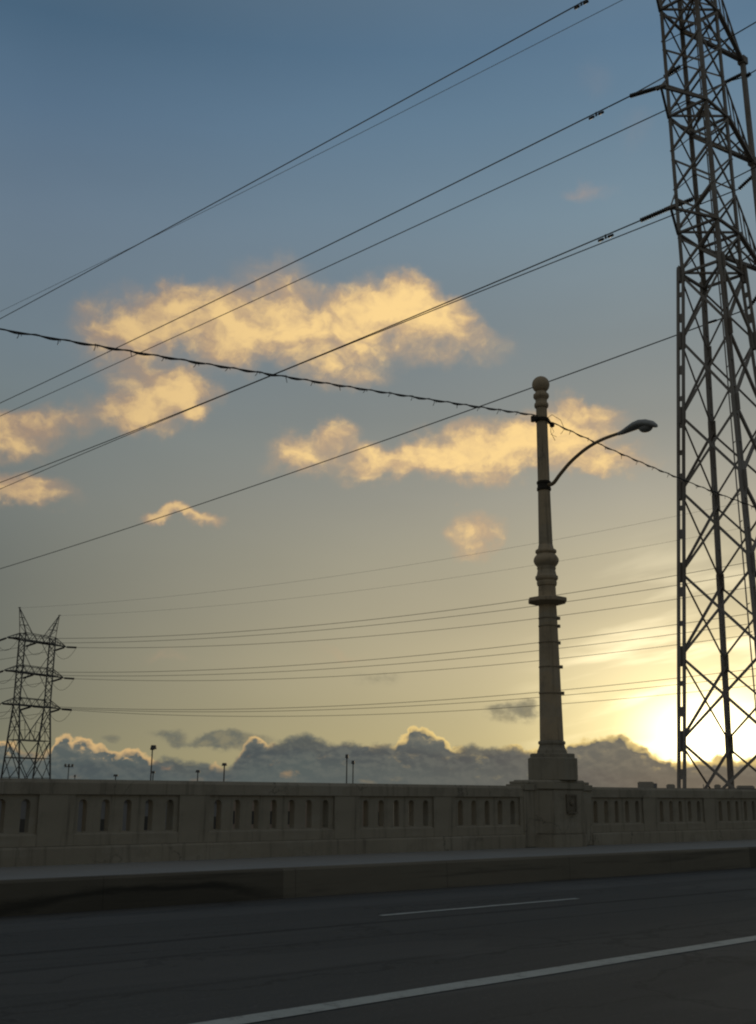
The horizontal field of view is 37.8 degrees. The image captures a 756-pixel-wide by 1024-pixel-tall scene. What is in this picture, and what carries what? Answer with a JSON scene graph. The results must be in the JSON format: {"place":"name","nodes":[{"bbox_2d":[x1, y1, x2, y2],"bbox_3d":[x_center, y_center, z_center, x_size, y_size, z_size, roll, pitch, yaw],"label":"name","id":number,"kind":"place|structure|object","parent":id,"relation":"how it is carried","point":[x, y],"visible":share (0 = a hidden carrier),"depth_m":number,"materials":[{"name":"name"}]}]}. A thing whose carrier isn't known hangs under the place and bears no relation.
{"place":"outdoors","nodes":[
{"label":"outdoors","id":0,"kind":"place"},
{"bbox_2d":[0,800,105,831],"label":"warehouse","id":1,"kind":"structure","parent":0,"point":[23,814],"depth_m":139.93,"materials":[{"name":"white metal"}]},
{"bbox_2d":[19,819,24,831],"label":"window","id":2,"kind":"structure","parent":1,"relation":"in","point":[22,821],"depth_m":137.79,"materials":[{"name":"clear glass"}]},
{"bbox_2d":[100,819,104,830],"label":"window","id":3,"kind":"structure","parent":1,"relation":"in","point":[102,820],"depth_m":140.61,"materials":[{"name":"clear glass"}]},
{"bbox_2d":[122,800,216,830],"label":"warehouse","id":4,"kind":"structure","parent":0,"point":[146,815],"depth_m":179.48,"materials":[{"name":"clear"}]},
{"bbox_2d":[144,816,147,829],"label":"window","id":5,"kind":"structure","parent":4,"relation":"in","point":[146,817],"depth_m":179.28,"materials":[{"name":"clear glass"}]},
{"bbox_2d":[233,801,378,828],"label":"warehouse","id":6,"kind":"structure","parent":0,"point":[234,807],"depth_m":230.54,"materials":[{"name":"paint"}]},
{"bbox_2d":[0,867,755,1023],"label":"road","id":7,"kind":"structure","parent":0,"point":[672,948],"depth_m":9.33,"materials":[{"name":"grey asphalt"}]},
{"bbox_2d":[0,839,755,879],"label":"sidewalk","id":8,"kind":"structure","parent":0,"point":[31,872],"depth_m":16.55,"materials":[{"name":"concrete"}]},
{"bbox_2d":[0,778,755,866],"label":"bridge parapet","id":9,"kind":"structure","parent":8,"relation":"on","point":[544,813],"depth_m":18.19,"materials":[{"name":"concrete"}]},
{"bbox_2d":[528,376,657,779],"bbox_3d":[4.380,0.985,22.161,1.162,8.553,3.386,12,-18,-39],"label":"street lamp","id":10,"kind":"object","parent":9,"relation":"on","point":[551,759],"visible":0.99,"depth_m":22.49,"materials":[{"name":"concrete"}]},
{"bbox_2d":[0,328,537,415],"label":"power line","id":11,"kind":"object","parent":10,"relation":"attached to","point":[190,361],"visible":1,"depth_m":18.82,"materials":[{"name":"metal"}]},
{"bbox_2d":[554,423,755,509],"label":"festoon cable","id":12,"kind":"object","parent":10,"relation":"attached to","point":[653,467],"visible":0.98,"depth_m":26.20,"materials":[{"name":"metal"}]},
{"bbox_2d":[0,0,755,788],"label":"sky","id":13,"kind":"structure","parent":0,"point":[121,121],"materials":[{"name":"blue"}]},
{"bbox_2d":[393,803,408,825],"bbox_3d":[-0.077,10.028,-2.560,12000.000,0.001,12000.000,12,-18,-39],"label":"ground","id":14,"kind":"structure","parent":0,"point":[408,816],"depth_m":514.27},
{"bbox_2d":[0,607,75,778],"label":"transmission pylon","id":15,"kind":"object","parent":14,"relation":"on","point":[47,674],"visible":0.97,"depth_m":278.24,"materials":[{"name":"metal"}]},
{"bbox_2d":[13,668,755,709],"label":"power line","id":16,"kind":"object","parent":15,"relation":"attached to","point":[368,704],"visible":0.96,"depth_m":222.66,"materials":[{"name":"metal"}]},
{"bbox_2d":[19,613,749,672],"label":"power line","id":17,"kind":"object","parent":15,"relation":"attached to","point":[405,656],"visible":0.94,"depth_m":218.97,"materials":[{"name":"metal"}]},
{"bbox_2d":[31,563,742,638],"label":"power line","id":18,"kind":"object","parent":15,"relation":"attached to","point":[373,619],"visible":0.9,"depth_m":224.55,"materials":[{"name":"metal"}]},
{"bbox_2d":[25,499,755,607],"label":"ground wire","id":19,"kind":"object","parent":15,"relation":"attached to","point":[373,570],"visible":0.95,"depth_m":230.56,"materials":[{"name":"metal"}]},
{"bbox_2d":[43,676,751,711],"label":"power line","id":20,"kind":"object","parent":15,"relation":"attached to","point":[399,706],"visible":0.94,"depth_m":228.17,"materials":[{"name":"metal"}]},
{"bbox_2d":[61,529,734,615],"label":"ground wire","id":21,"kind":"object","parent":15,"relation":"attached to","point":[397,585],"visible":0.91,"depth_m":242.97,"materials":[{"name":"metal"}]},
{"bbox_2d":[55,623,752,675],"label":"power line","id":22,"kind":"object","parent":15,"relation":"attached to","point":[412,662],"visible":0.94,"depth_m":229.16,"materials":[{"name":"metal"}]},
{"bbox_2d":[76,587,749,647],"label":"power line","id":23,"kind":"object","parent":15,"relation":"attached to","point":[419,631],"visible":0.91,"depth_m":241.60,"materials":[{"name":"metal"}]},
{"bbox_2d":[85,574,743,642],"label":"power line","id":24,"kind":"object","parent":15,"relation":"attached to","point":[406,621],"visible":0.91,"depth_m":232.34,"materials":[{"name":"metal"}]},
{"bbox_2d":[76,685,752,716],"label":"power line","id":25,"kind":"object","parent":15,"relation":"attached to","point":[404,713],"visible":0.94,"depth_m":238.62,"materials":[{"name":"metal"}]},
{"bbox_2d":[90,634,753,680],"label":"power line","id":26,"kind":"object","parent":15,"relation":"attached to","point":[399,672],"visible":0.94,"depth_m":241.61,"materials":[{"name":"metal"}]},
{"bbox_2d":[64,764,73,778],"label":"light pole","id":27,"kind":"object","parent":14,"relation":"on","point":[68,766],"visible":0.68,"depth_m":244.12,"materials":[{"name":"metal"}]},
{"bbox_2d":[147,745,156,823],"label":"light pole","id":28,"kind":"object","parent":14,"relation":"on","point":[152,747],"visible":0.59,"depth_m":162.70,"materials":[{"name":"metal"}]},
{"bbox_2d":[222,763,226,780],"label":"light pole","id":29,"kind":"object","parent":14,"relation":"on","point":[224,764],"visible":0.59,"depth_m":231.39,"materials":[{"name":"metal"}]},
{"bbox_2d":[345,754,348,782],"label":"light pole","id":30,"kind":"object","parent":14,"relation":"on","point":[346,756],"visible":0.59,"depth_m":185.03,"materials":[{"name":"metal"}]},
{"bbox_2d":[351,761,354,782],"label":"light pole","id":31,"kind":"object","parent":14,"relation":"on","point":[353,762],"visible":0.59,"depth_m":204.33,"materials":[{"name":"metal"}]},
{"bbox_2d":[629,0,755,788],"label":"lattice tower","id":32,"kind":"structure","parent":14,"relation":"on","point":[733,389],"depth_m":61.49,"materials":[{"name":"metal"}]},
{"bbox_2d":[0,0,588,318],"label":"power line","id":33,"kind":"object","parent":32,"relation":"attached to","point":[577,6],"visible":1,"depth_m":82.27,"materials":[{"name":"metal"}]},
{"bbox_2d":[0,0,621,311],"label":"ground wire","id":34,"kind":"object","parent":32,"relation":"attached to","point":[347,139],"visible":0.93,"depth_m":88.01,"materials":[{"name":"metal"}]},
{"bbox_2d":[0,96,629,402],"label":"power line","id":35,"kind":"object","parent":32,"relation":"attached to","point":[592,116],"visible":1,"depth_m":78.03,"materials":[{"name":"metal"}]},
{"bbox_2d":[0,220,639,482],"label":"power line","id":36,"kind":"object","parent":32,"relation":"attached to","point":[606,237],"visible":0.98,"depth_m":75.08,"materials":[{"name":"metal"}]},
{"bbox_2d":[1,84,719,415],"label":"power line","id":37,"kind":"object","parent":32,"relation":"attached to","point":[381,241],"visible":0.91,"depth_m":92.63,"materials":[{"name":"metal"}]},
{"bbox_2d":[0,311,739,568],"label":"power line","id":38,"kind":"object","parent":32,"relation":"attached to","point":[388,438],"visible":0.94,"depth_m":88.30,"materials":[{"name":"metal"}]},
{"bbox_2d":[1,189,738,488],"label":"power line","id":39,"kind":"object","parent":32,"relation":"attached to","point":[405,321],"visible":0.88,"depth_m":87.36,"materials":[{"name":"metal"}]},
{"bbox_2d":[680,22,755,66],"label":"power line","id":40,"kind":"object","parent":32,"relation":"attached to","point":[723,40],"visible":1,"depth_m":67.45,"materials":[{"name":"metal"}]},
{"bbox_2d":[699,167,755,195],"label":"power line","id":41,"kind":"object","parent":32,"relation":"attached to","point":[735,177],"visible":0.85,"depth_m":65.19,"materials":[{"name":"metal"}]},
{"bbox_2d":[638,782,754,788],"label":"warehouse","id":42,"kind":"structure","parent":0,"point":[653,785],"depth_m":113.56,"materials":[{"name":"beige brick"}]},
{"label":"bridge deck","id":43,"kind":"structure","parent":0,"visible":0},
{"bbox_2d":[0,846,755,916],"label":"kerb","id":44,"kind":"structure","parent":43,"relation":"on","point":[32,896],"depth_m":15.05,"materials":[{"name":"concrete"}]}
]}

